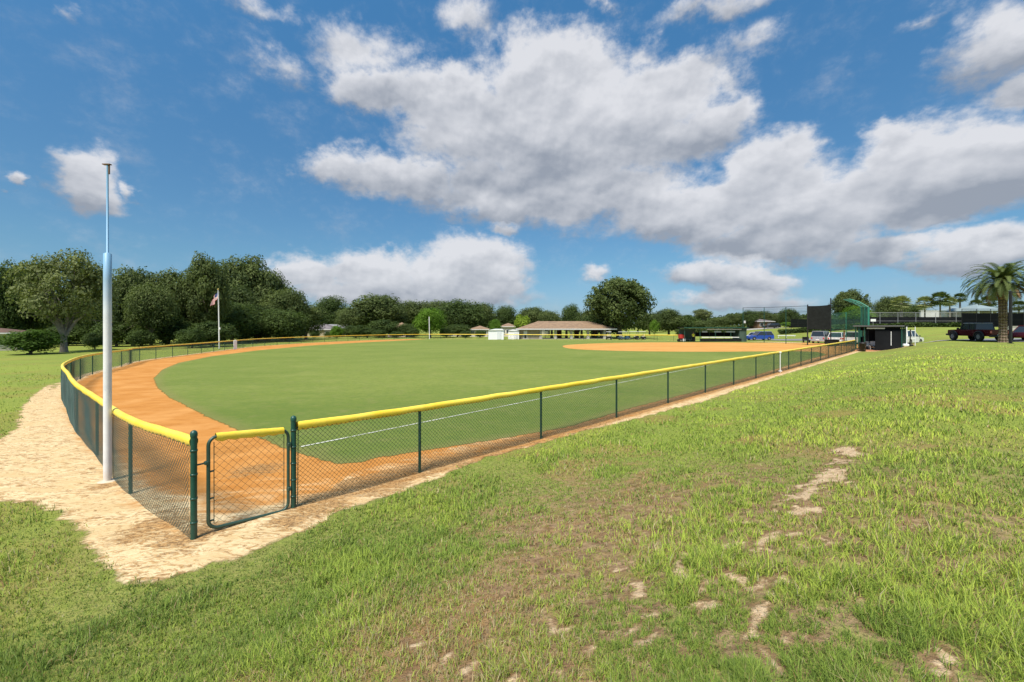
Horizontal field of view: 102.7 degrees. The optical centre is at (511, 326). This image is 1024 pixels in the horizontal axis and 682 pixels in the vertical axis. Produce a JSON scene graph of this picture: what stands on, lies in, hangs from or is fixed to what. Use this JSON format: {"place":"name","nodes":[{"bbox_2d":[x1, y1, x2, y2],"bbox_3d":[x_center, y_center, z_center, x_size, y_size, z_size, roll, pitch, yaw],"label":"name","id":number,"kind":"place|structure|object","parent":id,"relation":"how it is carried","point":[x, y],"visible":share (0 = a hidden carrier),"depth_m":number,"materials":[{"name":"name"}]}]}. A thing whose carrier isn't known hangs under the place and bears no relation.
{"place":"outdoors","nodes":[
{"label":"outdoors","id":0,"kind":"place"},
{"bbox_2d":[0,339,913,583],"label":"dirt track","id":1,"kind":"structure","parent":0,"point":[47,455],"depth_m":7.42,"materials":[{"name":"beige soil"}]},
{"bbox_2d":[0,325,1023,681],"bbox_3d":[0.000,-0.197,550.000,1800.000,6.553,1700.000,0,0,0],"label":"ground","id":2,"kind":"structure","parent":0,"point":[44,363],"depth_m":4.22,"materials":[{"name":"green plant"}]},
{"bbox_2d":[0,257,30,329],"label":"broadleaf tree","id":3,"kind":"object","parent":2,"relation":"on","point":[8,311],"visible":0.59,"depth_m":65.32,"materials":[{"name":"green plant"}]},
{"bbox_2d":[0,328,30,350],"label":"house","id":4,"kind":"structure","parent":2,"relation":"on","point":[3,331],"depth_m":53.44,"materials":[{"name":"beige paint"}]},
{"bbox_2d":[4,257,56,330],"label":"broadleaf tree","id":5,"kind":"object","parent":2,"relation":"on","point":[32,323],"visible":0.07,"depth_m":69.67,"materials":[{"name":"green plant"}]},
{"bbox_2d":[0,328,68,353],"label":"bush","id":6,"kind":"object","parent":2,"relation":"on","point":[33,340],"visible":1,"depth_m":45.23,"materials":[{"name":"green plant"}]},
{"bbox_2d":[1,248,119,351],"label":"broadleaf tree","id":7,"kind":"object","parent":2,"relation":"on","point":[43,277],"visible":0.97,"depth_m":48.95,"materials":[{"name":"green plant"}]},
{"bbox_2d":[43,325,89,345],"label":"bush","id":8,"kind":"object","parent":2,"relation":"on","point":[76,334],"visible":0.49,"depth_m":66.36,"materials":[{"name":"green plant"}]},
{"bbox_2d":[60,262,112,344],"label":"broadleaf tree","id":9,"kind":"object","parent":2,"relation":"on","point":[82,323],"visible":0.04,"depth_m":68.69,"materials":[{"name":"green plant"}]},
{"bbox_2d":[79,332,102,348],"bbox_3d":[-57.051,1.895,56.030,3.112,2.517,2.688,0,0,23],"label":"bush","id":10,"kind":"object","parent":2,"relation":"on","point":[94,340],"visible":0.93,"depth_m":55.45,"materials":[{"name":"green plant"}]},
{"bbox_2d":[97,163,116,483],"bbox_3d":[-7.079,0.074,7.168,0.320,5.850,0.315,0,0,0],"label":"foul pole","id":11,"kind":"object","parent":2,"relation":"on","point":[107,367],"visible":0.81,"depth_m":7.14,"materials":[{"name":"metal"}]},
{"bbox_2d":[88,320,136,346],"bbox_3d":[-61.777,0.977,64.067,7.471,4.468,6.452,0,0,44],"label":"bush","id":12,"kind":"object","parent":2,"relation":"on","point":[119,331],"visible":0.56,"depth_m":62.84,"materials":[{"name":"green plant"}]},
{"bbox_2d":[99,264,155,345],"bbox_3d":[-60.992,-3.280,66.172,7.676,13.530,7.912,0,0,-8],"label":"broadleaf tree","id":13,"kind":"object","parent":2,"relation":"on","point":[126,281],"visible":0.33,"depth_m":64.08,"materials":[{"name":"green plant"}]},
{"bbox_2d":[123,329,157,346],"bbox_3d":[-54.221,1.736,60.019,4.014,2.855,3.467,0,0,-35],"label":"bush","id":14,"kind":"object","parent":2,"relation":"on","point":[139,338],"visible":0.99,"depth_m":59.41,"materials":[{"name":"green plant"}]},
{"bbox_2d":[119,280,183,345],"bbox_3d":[-54.632,-1.820,61.889,7.398,10.398,7.142,0,0,-5],"label":"broadleaf tree","id":15,"kind":"object","parent":2,"relation":"on","point":[147,306],"visible":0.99,"depth_m":60.84,"materials":[{"name":"green plant"}]},
{"bbox_2d":[132,315,195,344],"bbox_3d":[-55.565,0.562,66.024,7.867,5.351,9.109,0,0,41],"label":"broadleaf tree","id":16,"kind":"object","parent":2,"relation":"on","point":[167,335],"visible":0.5,"depth_m":64.92,"materials":[{"name":"green plant"}]},
{"bbox_2d":[142,267,195,344],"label":"broadleaf tree","id":17,"kind":"object","parent":2,"relation":"on","point":[171,278],"visible":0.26,"depth_m":67.54,"materials":[{"name":"green plant"}]},
{"bbox_2d":[175,328,209,347],"bbox_3d":[-46.918,1.647,59.990,3.976,3.046,4.603,0,0,12],"label":"bush","id":18,"kind":"object","parent":2,"relation":"on","point":[190,336],"visible":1,"depth_m":59.09,"materials":[{"name":"green plant"}]},
{"bbox_2d":[177,251,231,344],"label":"broadleaf tree","id":19,"kind":"object","parent":2,"relation":"on","point":[200,292],"visible":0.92,"depth_m":68.51,"materials":[{"name":"green plant"}]},
{"bbox_2d":[184,321,240,346],"bbox_3d":[-46.715,1.073,64.069,7.457,4.264,6.440,0,0,13],"label":"bush","id":20,"kind":"object","parent":2,"relation":"on","point":[210,328],"visible":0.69,"depth_m":63.01,"materials":[{"name":"green plant"}]},
{"bbox_2d":[214,300,262,342],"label":"broadleaf tree","id":21,"kind":"object","parent":2,"relation":"on","point":[242,320],"visible":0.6,"depth_m":76.83,"materials":[{"name":"green plant"}]},
{"bbox_2d":[225,283,259,341],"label":"broadleaf tree","id":22,"kind":"object","parent":2,"relation":"on","point":[240,297],"visible":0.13,"depth_m":83.84,"materials":[{"name":"green plant"}]},
{"bbox_2d":[61,334,427,539],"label":"chain link fence","id":23,"kind":"object","parent":2,"relation":"on","point":[70,385],"visible":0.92,"depth_m":6.82,"materials":[{"name":"green metal"}]},
{"bbox_2d":[213,253,282,303],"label":"broadleaf tree","id":24,"kind":"object","parent":2,"relation":"on","point":[240,272],"visible":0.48,"depth_m":95.01,"materials":[{"name":"green plant"}]},
{"bbox_2d":[236,304,274,340],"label":"broadleaf tree","id":25,"kind":"object","parent":2,"relation":"on","point":[256,336],"visible":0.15,"depth_m":87.25,"materials":[{"name":"green plant"}]},
{"bbox_2d":[252,300,283,340],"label":"broadleaf tree","id":26,"kind":"object","parent":2,"relation":"on","point":[270,305],"visible":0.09,"depth_m":90.78,"materials":[{"name":"green plant"}]},
{"bbox_2d":[252,268,293,339],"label":"broadleaf tree","id":27,"kind":"object","parent":2,"relation":"on","point":[270,284],"visible":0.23,"depth_m":97.75,"materials":[{"name":"green plant"}]},
{"bbox_2d":[255,308,310,341],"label":"bush","id":28,"kind":"object","parent":2,"relation":"on","point":[278,323],"visible":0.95,"depth_m":83.82,"materials":[{"name":"green plant"}]},
{"bbox_2d":[258,286,311,339],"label":"broadleaf tree","id":29,"kind":"object","parent":2,"relation":"on","point":[292,299],"visible":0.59,"depth_m":93.80,"materials":[{"name":"green plant"}]},
{"bbox_2d":[297,304,327,339],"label":"broadleaf tree","id":30,"kind":"object","parent":2,"relation":"on","point":[317,317],"visible":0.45,"depth_m":99.06,"materials":[{"name":"green plant"}]},
{"bbox_2d":[303,324,344,336],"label":"house","id":31,"kind":"structure","parent":2,"relation":"on","point":[327,328],"depth_m":122.18,"materials":[{"name":"beige paint"}]},
{"bbox_2d":[313,295,347,323],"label":"broadleaf tree","id":32,"kind":"object","parent":2,"relation":"on","point":[331,305],"visible":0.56,"depth_m":147.36,"materials":[{"name":"green plant"}]},
{"bbox_2d":[330,326,344,337],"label":"bush","id":33,"kind":"object","parent":2,"relation":"on","point":[336,331],"visible":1,"depth_m":110.12,"materials":[{"name":"green plant"}]},
{"bbox_2d":[333,306,368,336],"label":"broadleaf tree","id":34,"kind":"object","parent":2,"relation":"on","point":[345,318],"visible":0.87,"depth_m":127.41,"materials":[{"name":"green plant"}]},
{"bbox_2d":[343,325,364,337],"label":"bush","id":35,"kind":"object","parent":2,"relation":"on","point":[354,330],"visible":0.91,"depth_m":110.15,"materials":[{"name":"green plant"}]},
{"bbox_2d":[347,292,409,334],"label":"broadleaf tree","id":36,"kind":"object","parent":2,"relation":"on","point":[378,307],"visible":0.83,"depth_m":130.08,"materials":[{"name":"green plant"}]},
{"bbox_2d":[365,319,400,337],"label":"broadleaf tree","id":37,"kind":"object","parent":2,"relation":"on","point":[387,327],"visible":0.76,"depth_m":115.90,"materials":[{"name":"green plant"}]},
{"bbox_2d":[397,323,415,336],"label":"bush","id":38,"kind":"object","parent":2,"relation":"on","point":[405,327],"visible":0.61,"depth_m":118.63,"materials":[{"name":"green plant"}]},
{"bbox_2d":[398,299,434,330],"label":"broadleaf tree","id":39,"kind":"object","parent":2,"relation":"on","point":[413,311],"visible":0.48,"depth_m":146.04,"materials":[{"name":"green plant"}]},
{"bbox_2d":[411,307,448,337],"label":"broadleaf tree","id":40,"kind":"object","parent":2,"relation":"on","point":[422,320],"visible":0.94,"depth_m":111.91,"materials":[{"name":"green plant"}]},
{"bbox_2d":[418,299,451,333],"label":"broadleaf tree","id":41,"kind":"object","parent":2,"relation":"on","point":[438,304],"visible":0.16,"depth_m":150.70,"materials":[{"name":"green plant"}]},
{"bbox_2d":[441,323,471,336],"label":"bush","id":42,"kind":"object","parent":2,"relation":"on","point":[457,328],"visible":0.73,"depth_m":120.21,"materials":[{"name":"green plant"}]},
{"bbox_2d":[432,298,488,327],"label":"broadleaf tree","id":43,"kind":"object","parent":2,"relation":"on","point":[458,312],"visible":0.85,"depth_m":136.13,"materials":[{"name":"green plant"}]},
{"bbox_2d":[470,326,489,336],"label":"house","id":44,"kind":"structure","parent":2,"relation":"on","point":[474,329],"depth_m":128.00,"materials":[{"name":"beige paint"}]},
{"bbox_2d":[474,302,498,327],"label":"broadleaf tree","id":45,"kind":"object","parent":2,"relation":"on","point":[487,308],"visible":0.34,"depth_m":147.88,"materials":[{"name":"green plant"}]},
{"bbox_2d":[154,339,823,463],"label":"outfield turf","id":46,"kind":"structure","parent":2,"relation":"on","point":[266,389],"depth_m":19.48,"materials":[{"name":"green plant"}]},
{"bbox_2d":[488,329,503,339],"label":"storage shed","id":47,"kind":"structure","parent":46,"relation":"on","point":[495,334],"depth_m":99.50,"materials":[{"name":"white plastic"}]},
{"bbox_2d":[301,367,695,446],"bbox_3d":[10.689,2.678,25.521,0.070,0.001,44.950,0,0,43],"label":"foul line","id":48,"kind":"object","parent":46,"relation":"on","point":[455,415],"visible":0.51,"depth_m":12.18,"materials":[{"name":"paint"}]},
{"bbox_2d":[677,327,746,341],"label":"dugout","id":49,"kind":"object","parent":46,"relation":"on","point":[738,334],"visible":0.81,"depth_m":75.78,"materials":[{"name":"green metal"}]},
{"bbox_2d":[489,319,501,329],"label":"broadleaf tree","id":50,"kind":"object","parent":2,"relation":"on","point":[495,324],"visible":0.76,"depth_m":118.93,"materials":[{"name":"green plant"}]},
{"bbox_2d":[491,304,518,324],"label":"broadleaf tree","id":51,"kind":"object","parent":2,"relation":"on","point":[504,313],"visible":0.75,"depth_m":157.48,"materials":[{"name":"green plant"}]},
{"bbox_2d":[501,323,515,336],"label":"house","id":52,"kind":"structure","parent":2,"relation":"on","point":[507,327],"depth_m":130.00,"materials":[{"name":"beige paint"}]},
{"bbox_2d":[514,314,529,330],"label":"broadleaf tree","id":53,"kind":"object","parent":2,"relation":"on","point":[520,321],"visible":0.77,"depth_m":111.31,"materials":[{"name":"green plant"}]},
{"bbox_2d":[517,306,544,323],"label":"broadleaf tree","id":54,"kind":"object","parent":2,"relation":"on","point":[532,313],"visible":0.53,"depth_m":155.90,"materials":[{"name":"green plant"}]},
{"bbox_2d":[537,310,562,333],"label":"broadleaf tree","id":55,"kind":"object","parent":2,"relation":"on","point":[546,315],"visible":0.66,"depth_m":147.79,"materials":[{"name":"green plant"}]},
{"bbox_2d":[428,334,676,340],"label":"chain link fence","id":56,"kind":"object","parent":2,"relation":"on","point":[540,336],"visible":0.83,"depth_m":99.40,"materials":[{"name":"green metal"}]},
{"bbox_2d":[516,321,616,338],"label":"picnic pavilion","id":57,"kind":"structure","parent":2,"relation":"on","point":[538,327],"depth_m":104.30,"materials":[{"name":"brown"}]},
{"bbox_2d":[560,304,580,333],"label":"broadleaf tree","id":58,"kind":"object","parent":2,"relation":"on","point":[569,312],"visible":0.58,"depth_m":148.32,"materials":[{"name":"green plant"}]},
{"bbox_2d":[290,340,856,507],"bbox_3d":[17.970,2.121,26.388,58.878,1.657,0.226,0,0,-44],"label":"chain link fence","id":59,"kind":"object","parent":2,"relation":"on","point":[315,423],"visible":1,"depth_m":9.00,"materials":[{"name":"green metal"}]},
{"bbox_2d":[197,427,291,528],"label":"chain link gate","id":60,"kind":"structure","parent":59,"relation":"attached to","point":[232,435],"depth_m":5.44,"materials":[{"name":"green metal"}]},
{"bbox_2d":[581,315,624,335],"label":"bush","id":61,"kind":"object","parent":2,"relation":"on","point":[597,321],"visible":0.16,"depth_m":115.11,"materials":[{"name":"green plant"}]},
{"bbox_2d":[582,276,656,338],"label":"broadleaf tree","id":62,"kind":"object","parent":2,"relation":"on","point":[618,302],"visible":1,"depth_m":102.59,"materials":[{"name":"green plant"}]},
{"bbox_2d":[363,311,894,332],"bbox_3d":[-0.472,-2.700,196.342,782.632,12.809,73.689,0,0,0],"label":"wood","id":63,"kind":"object","parent":2,"relation":"on","point":[709,318],"depth_m":219.63,"materials":[{"name":"green plant"}]},
{"bbox_2d":[637,312,664,335],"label":"broadleaf tree","id":64,"kind":"object","parent":2,"relation":"on","point":[646,324],"visible":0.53,"depth_m":143.06,"materials":[{"name":"green plant"}]},
{"bbox_2d":[654,307,685,334],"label":"broadleaf tree","id":65,"kind":"object","parent":2,"relation":"on","point":[668,314],"visible":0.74,"depth_m":146.81,"materials":[{"name":"green plant"}]},
{"bbox_2d":[669,314,695,331],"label":"broadleaf tree","id":66,"kind":"object","parent":2,"relation":"on","point":[688,320],"visible":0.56,"depth_m":146.67,"materials":[{"name":"green plant"}]},
{"bbox_2d":[692,308,713,320],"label":"broadleaf tree","id":67,"kind":"object","parent":2,"relation":"on","point":[701,313],"visible":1,"depth_m":163.74,"materials":[{"name":"green plant"}]},
{"bbox_2d":[693,320,718,328],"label":"broadleaf tree","id":68,"kind":"object","parent":2,"relation":"on","point":[701,323],"visible":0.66,"depth_m":156.61,"materials":[{"name":"green plant"}]},
{"bbox_2d":[675,323,746,334],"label":"hedge","id":69,"kind":"object","parent":2,"relation":"on","point":[702,329],"visible":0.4,"depth_m":137.03,"materials":[{"name":"green plant"}]},
{"bbox_2d":[707,317,735,325],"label":"broadleaf tree","id":70,"kind":"object","parent":2,"relation":"on","point":[722,321],"visible":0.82,"depth_m":157.61,"materials":[{"name":"green plant"}]},
{"bbox_2d":[721,313,742,324],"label":"broadleaf tree","id":71,"kind":"object","parent":2,"relation":"on","point":[735,317],"visible":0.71,"depth_m":157.87,"materials":[{"name":"green plant"}]},
{"bbox_2d":[740,309,758,328],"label":"broadleaf tree","id":72,"kind":"object","parent":2,"relation":"on","point":[750,318],"visible":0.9,"depth_m":148.49,"materials":[{"name":"green plant"}]},
{"bbox_2d":[747,319,775,328],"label":"shelter","id":73,"kind":"object","parent":2,"relation":"on","point":[760,323],"visible":0.56,"depth_m":146.00,"materials":[{"name":"grey"}]},
{"bbox_2d":[743,306,806,343],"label":"protective net","id":74,"kind":"object","parent":2,"relation":"on","point":[765,313],"visible":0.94,"depth_m":70.66,"materials":[{"name":"black metal"}]},
{"bbox_2d":[777,308,800,326],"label":"broadleaf tree","id":75,"kind":"object","parent":2,"relation":"on","point":[786,317],"visible":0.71,"depth_m":138.94,"materials":[{"name":"green plant"}]},
{"bbox_2d":[777,322,858,333],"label":"hedge","id":76,"kind":"object","parent":2,"relation":"on","point":[791,330],"visible":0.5,"depth_m":99.81,"materials":[{"name":"green plant"}]},
{"bbox_2d":[791,319,858,327],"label":"court fence","id":77,"kind":"object","parent":2,"relation":"on","point":[801,323],"visible":0.32,"depth_m":111.97,"materials":[{"name":"black fabric"}]},
{"bbox_2d":[829,288,873,318],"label":"broadleaf tree","id":78,"kind":"object","parent":2,"relation":"on","point":[839,304],"visible":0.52,"depth_m":110.45,"materials":[{"name":"green plant"}]},
{"bbox_2d":[839,305,876,318],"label":"broadleaf tree","id":79,"kind":"object","parent":2,"relation":"on","point":[855,311],"visible":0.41,"depth_m":103.08,"materials":[{"name":"green plant"}]},
{"bbox_2d":[871,296,909,316],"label":"broadleaf tree","id":80,"kind":"object","parent":2,"relation":"on","point":[883,304],"visible":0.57,"depth_m":116.88,"materials":[{"name":"green plant"}]},
{"bbox_2d":[890,295,912,316],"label":"fan palm","id":81,"kind":"object","parent":2,"relation":"on","point":[902,300],"visible":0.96,"depth_m":95.50,"materials":[{"name":"green plant"}]},
{"bbox_2d":[898,304,923,316],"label":"broadleaf tree","id":82,"kind":"object","parent":2,"relation":"on","point":[913,309],"visible":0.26,"depth_m":123.39,"materials":[{"name":"green plant"}]},
{"bbox_2d":[907,331,923,343],"bbox_3d":[50.045,1.319,51.998,4.330,1.765,2.190,0,0,-25],"label":"parked car","id":83,"kind":"object","parent":2,"relation":"on","point":[919,338],"visible":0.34,"depth_m":51.10,"materials":[{"name":"white paint"}]},
{"bbox_2d":[870,322,960,326],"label":"hedge","id":84,"kind":"object","parent":2,"relation":"on","point":[930,324],"visible":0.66,"depth_m":85.77,"materials":[{"name":"green plant"}]},
{"bbox_2d":[870,312,961,323],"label":"court fence","id":85,"kind":"object","parent":2,"relation":"on","point":[900,319],"visible":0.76,"depth_m":89.09,"materials":[{"name":"metal"}]},
{"bbox_2d":[914,296,935,316],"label":"fan palm","id":86,"kind":"object","parent":2,"relation":"on","point":[924,306],"visible":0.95,"depth_m":103.54,"materials":[{"name":"green plant"}]},
{"bbox_2d":[920,310,952,316],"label":"clubhouse wall","id":87,"kind":"structure","parent":2,"relation":"on","point":[934,313],"depth_m":107.80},
{"bbox_2d":[928,291,952,316],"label":"fan palm","id":88,"kind":"object","parent":2,"relation":"on","point":[940,295],"visible":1,"depth_m":101.44,"materials":[{"name":"green plant"}]},
{"bbox_2d":[953,293,968,307],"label":"fan palm","id":89,"kind":"object","parent":2,"relation":"on","point":[959,300],"visible":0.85,"depth_m":107.59,"materials":[{"name":"green plant"}]},
{"bbox_2d":[946,304,1008,316],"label":"cabana","id":90,"kind":"object","parent":2,"relation":"on","point":[979,308],"visible":0.35,"depth_m":102.56,"materials":[{"name":"white fabric"}]},
{"bbox_2d":[960,260,1023,342],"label":"date palm","id":91,"kind":"object","parent":2,"relation":"on","point":[1001,286],"visible":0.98,"depth_m":39.73,"materials":[{"name":"green plant"}]},
{"bbox_2d":[961,309,1023,326],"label":"court fence","id":92,"kind":"object","parent":2,"relation":"on","point":[984,317],"visible":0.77,"depth_m":74.83,"materials":[{"name":"black fabric"}]},
{"bbox_2d":[1008,300,1023,311],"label":"fan palm","id":93,"kind":"object","parent":2,"relation":"on","point":[1018,307],"visible":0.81,"depth_m":104.59,"materials":[{"name":"green plant"}]},
{"bbox_2d":[1009,291,1023,343],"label":"light post","id":94,"kind":"object","parent":2,"relation":"on","point":[1011,317],"visible":0.94,"depth_m":37.44,"materials":[{"name":"black metal"}]},
{"bbox_2d":[0,0,1023,325],"label":"sky","id":95,"kind":"structure","parent":0,"point":[721,157],"materials":[{"name":"blue"}]},
{"bbox_2d":[563,342,858,354],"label":"infield clay","id":96,"kind":"structure","parent":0,"point":[695,346],"depth_m":56.11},
{"bbox_2d":[807,298,830,344],"bbox_3d":[44.812,-0.624,59.779,2.830,7.048,0.190,0,0,36],"label":"screen panel","id":97,"kind":"object","parent":96,"relation":"on","point":[819,317],"visible":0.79,"depth_m":59.70,"materials":[{"name":"black fabric"}]},
{"bbox_2d":[831,299,869,344],"bbox_3d":[46.627,-0.516,55.965,2.455,6.833,6.227,0,0,11],"label":"backstop","id":98,"kind":"object","parent":96,"relation":"on","point":[864,314],"visible":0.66,"depth_m":56.32,"materials":[{"name":"green paint"}]},
{"bbox_2d":[853,325,908,350],"bbox_3d":[43.164,1.316,47.767,9.600,2.985,4.200,0,0,-44],"label":"dugout","id":99,"kind":"object","parent":96,"relation":"on","point":[886,337],"visible":0.72,"depth_m":44.53,"materials":[{"name":"black metal"}]},
{"bbox_2d":[747,338,810,340],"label":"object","id":100,"kind":"structure","parent":0,"point":[786,339],"depth_m":82.70,"materials":[{"name":"concrete"}]},
{"bbox_2d":[747,331,773,339],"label":"parked car","id":101,"kind":"object","parent":100,"relation":"on","point":[761,335],"visible":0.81,"depth_m":83.19,"materials":[{"name":"blue paint"}]},
{"bbox_2d":[811,331,828,342],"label":"parked car","id":102,"kind":"object","parent":100,"relation":"on","point":[819,336],"visible":0.66,"depth_m":66.47,"materials":[{"name":"silver metal"}]},
{"bbox_2d":[956,338,1023,341],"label":"truck parking","id":103,"kind":"structure","parent":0,"point":[1014,339],"depth_m":44.27,"materials":[{"name":"grey asphalt"}]},
{"bbox_2d":[946,323,1008,340],"bbox_3d":[49.342,0.513,43.485,2.230,1.885,5.710,0,0,14],"label":"pickup truck","id":104,"kind":"object","parent":103,"relation":"on","point":[977,331],"visible":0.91,"depth_m":42.70,"materials":[{"name":"red paint"}]},
{"bbox_2d":[1008,326,1023,339],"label":"parked car","id":105,"kind":"object","parent":103,"relation":"on","point":[1018,331],"visible":0.41,"depth_m":41.59,"materials":[{"name":"red paint"}]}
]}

